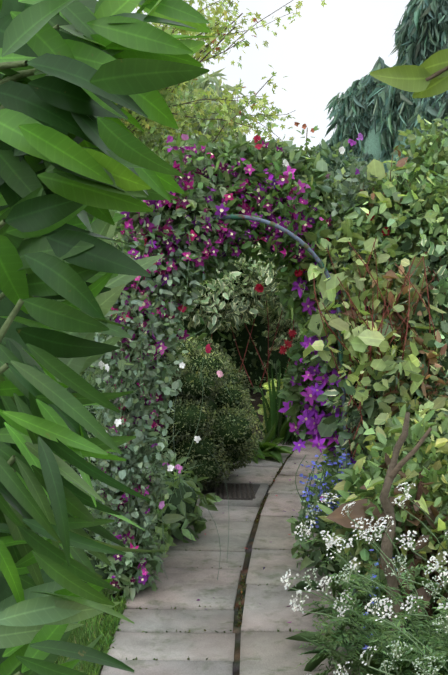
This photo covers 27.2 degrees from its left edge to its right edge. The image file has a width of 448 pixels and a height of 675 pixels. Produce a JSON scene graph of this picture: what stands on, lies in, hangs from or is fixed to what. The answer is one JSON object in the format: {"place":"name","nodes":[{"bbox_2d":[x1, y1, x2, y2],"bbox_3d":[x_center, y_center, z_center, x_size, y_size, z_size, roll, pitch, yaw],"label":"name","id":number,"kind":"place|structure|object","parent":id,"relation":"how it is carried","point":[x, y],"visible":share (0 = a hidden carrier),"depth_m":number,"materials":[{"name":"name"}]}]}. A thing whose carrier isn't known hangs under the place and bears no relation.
{"place":"outdoors","nodes":[
{"label":"outdoors","id":0,"kind":"place"},
{"bbox_2d":[55,589,129,674],"bbox_3d":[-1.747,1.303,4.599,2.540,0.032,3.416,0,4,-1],"label":"lawn grass","id":1,"kind":"structure","parent":0,"point":[109,622],"depth_m":4.16,"materials":[{"name":"green plant"}]},
{"bbox_2d":[97,387,389,638],"bbox_3d":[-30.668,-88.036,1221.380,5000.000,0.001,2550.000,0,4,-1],"label":"ground","id":2,"kind":"structure","parent":0,"point":[256,396],"depth_m":11.20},
{"bbox_2d":[84,333,265,490],"bbox_3d":[-0.717,0.473,7.280,2.012,1.200,2.213,0,4,-1],"label":"clipped bush","id":3,"kind":"object","parent":2,"relation":"on","point":[229,466],"visible":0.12,"depth_m":6.73,"materials":[{"name":"green plant"}]},
{"bbox_2d":[127,0,294,152],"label":"tree branches","id":4,"kind":"object","parent":2,"relation":"on","point":[209,52],"visible":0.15,"depth_m":9.68,"materials":[{"name":"brown plant"}]},
{"bbox_2d":[113,0,326,157],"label":"tree foliage","id":5,"kind":"object","parent":4,"relation":"attached to","point":[170,99],"visible":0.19,"depth_m":9.77,"materials":[{"name":"green plant"}]},
{"bbox_2d":[0,0,447,674],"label":"foliage","id":6,"kind":"object","parent":2,"relation":"on","point":[370,146],"visible":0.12,"depth_m":6.67,"materials":[{"name":"green plant"}]},
{"bbox_2d":[0,24,447,674],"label":"woody stems and post","id":7,"kind":"object","parent":2,"relation":"on","point":[394,468],"visible":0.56,"depth_m":3.58,"materials":[{"name":"brown plant"}]},
{"bbox_2d":[0,0,447,674],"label":"leaves","id":8,"kind":"object","parent":7,"relation":"attached to","point":[82,166],"visible":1,"depth_m":1.31,"materials":[{"name":"green plant"}]},
{"bbox_2d":[64,114,447,622],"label":"climbers and shrub leaves","id":9,"kind":"object","parent":7,"relation":"attached to","point":[364,485],"visible":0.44,"depth_m":4.65,"materials":[{"name":"green plant"}]},
{"bbox_2d":[98,122,396,648],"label":"clematis flowers","id":10,"kind":"object","parent":9,"relation":"attached to","point":[310,421],"visible":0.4,"depth_m":4.71,"materials":[{"name":"purple plant"}]},
{"bbox_2d":[110,144,341,585],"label":"bloom centres","id":11,"kind":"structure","parent":10,"relation":"attached to","point":[213,251],"depth_m":4.61,"materials":[{"name":"white plant"}]},
{"bbox_2d":[98,432,360,674],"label":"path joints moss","id":12,"kind":"object","parent":2,"relation":"on","point":[237,632],"visible":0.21,"depth_m":4.68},
{"bbox_2d":[101,439,359,674],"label":"path slabs","id":13,"kind":"structure","parent":2,"relation":"on","point":[185,586],"depth_m":4.60,"materials":[{"name":"concrete"}]},
{"bbox_2d":[98,458,356,671],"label":"joint weeds","id":14,"kind":"object","parent":13,"relation":"on","point":[199,606],"visible":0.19,"depth_m":4.21,"materials":[{"name":"green plant"}]},
{"bbox_2d":[196,463,296,622],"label":"fallen petals","id":15,"kind":"object","parent":13,"relation":"on","point":[246,548],"visible":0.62,"depth_m":5.07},
{"bbox_2d":[236,440,302,626],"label":"joint moss tufts","id":16,"kind":"object","parent":13,"relation":"on","point":[244,576],"visible":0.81,"depth_m":4.94,"materials":[{"name":"green plant"}]},
{"bbox_2d":[196,482,268,506],"bbox_3d":[0.062,1.161,6.738,0.460,0.091,0.620,1,4,9],"label":"frame","id":17,"kind":"object","parent":2,"relation":"on","point":[259,495],"visible":0.29,"depth_m":6.47,"materials":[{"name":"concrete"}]},
{"bbox_2d":[210,483,259,499],"bbox_3d":[0.072,1.119,6.735,0.347,0.017,0.492,0,4,7],"label":"drain grate","id":18,"kind":"object","parent":17,"relation":"on","point":[241,491],"visible":0.96,"depth_m":6.72,"materials":[{"name":"metal"}]},
{"bbox_2d":[122,214,357,595],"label":"garden arch","id":19,"kind":"structure","parent":2,"relation":"on","point":[306,246],"depth_m":4.59,"materials":[{"name":"paint"}]},
{"bbox_2d":[123,29,368,364],"bbox_3d":[0.258,-2.618,14.514,16.786,6.759,9.628,-3,5,-31],"label":"shrub foliage","id":20,"kind":"object","parent":2,"relation":"on","point":[203,82],"visible":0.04,"depth_m":16.27,"materials":[{"name":"green plant"}]},
{"bbox_2d":[61,128,447,674],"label":"plant stems","id":21,"kind":"object","parent":2,"relation":"on","point":[369,591],"visible":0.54,"depth_m":4.39,"materials":[{"name":"green plant"}]},
{"bbox_2d":[80,362,447,674],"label":"white flowers","id":22,"kind":"object","parent":21,"relation":"attached to","point":[117,422],"visible":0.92,"depth_m":3.07,"materials":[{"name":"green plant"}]},
{"bbox_2d":[110,213,447,454],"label":"variegated shrub","id":23,"kind":"object","parent":2,"relation":"on","point":[218,306],"visible":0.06,"depth_m":10.12,"materials":[{"name":"green plant"}]},
{"bbox_2d":[286,524,447,674],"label":"flower foliage","id":24,"kind":"object","parent":2,"relation":"on","point":[338,635],"visible":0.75,"depth_m":3.39,"materials":[{"name":"green plant"}]},
{"bbox_2d":[308,0,447,178],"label":"weeping conifer tree","id":25,"kind":"object","parent":2,"relation":"on","point":[366,101],"visible":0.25,"depth_m":28.95,"materials":[{"name":"green plant"}]},
{"bbox_2d":[97,0,409,156],"label":"sky","id":26,"kind":"structure","parent":0,"point":[321,53],"materials":[{"name":"white"}]},
{"bbox_2d":[279,157,447,461],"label":"shrub","id":27,"kind":"object","parent":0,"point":[361,339],"visible":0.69,"depth_m":4.54,"materials":[{"name":"green plant"}]}
]}

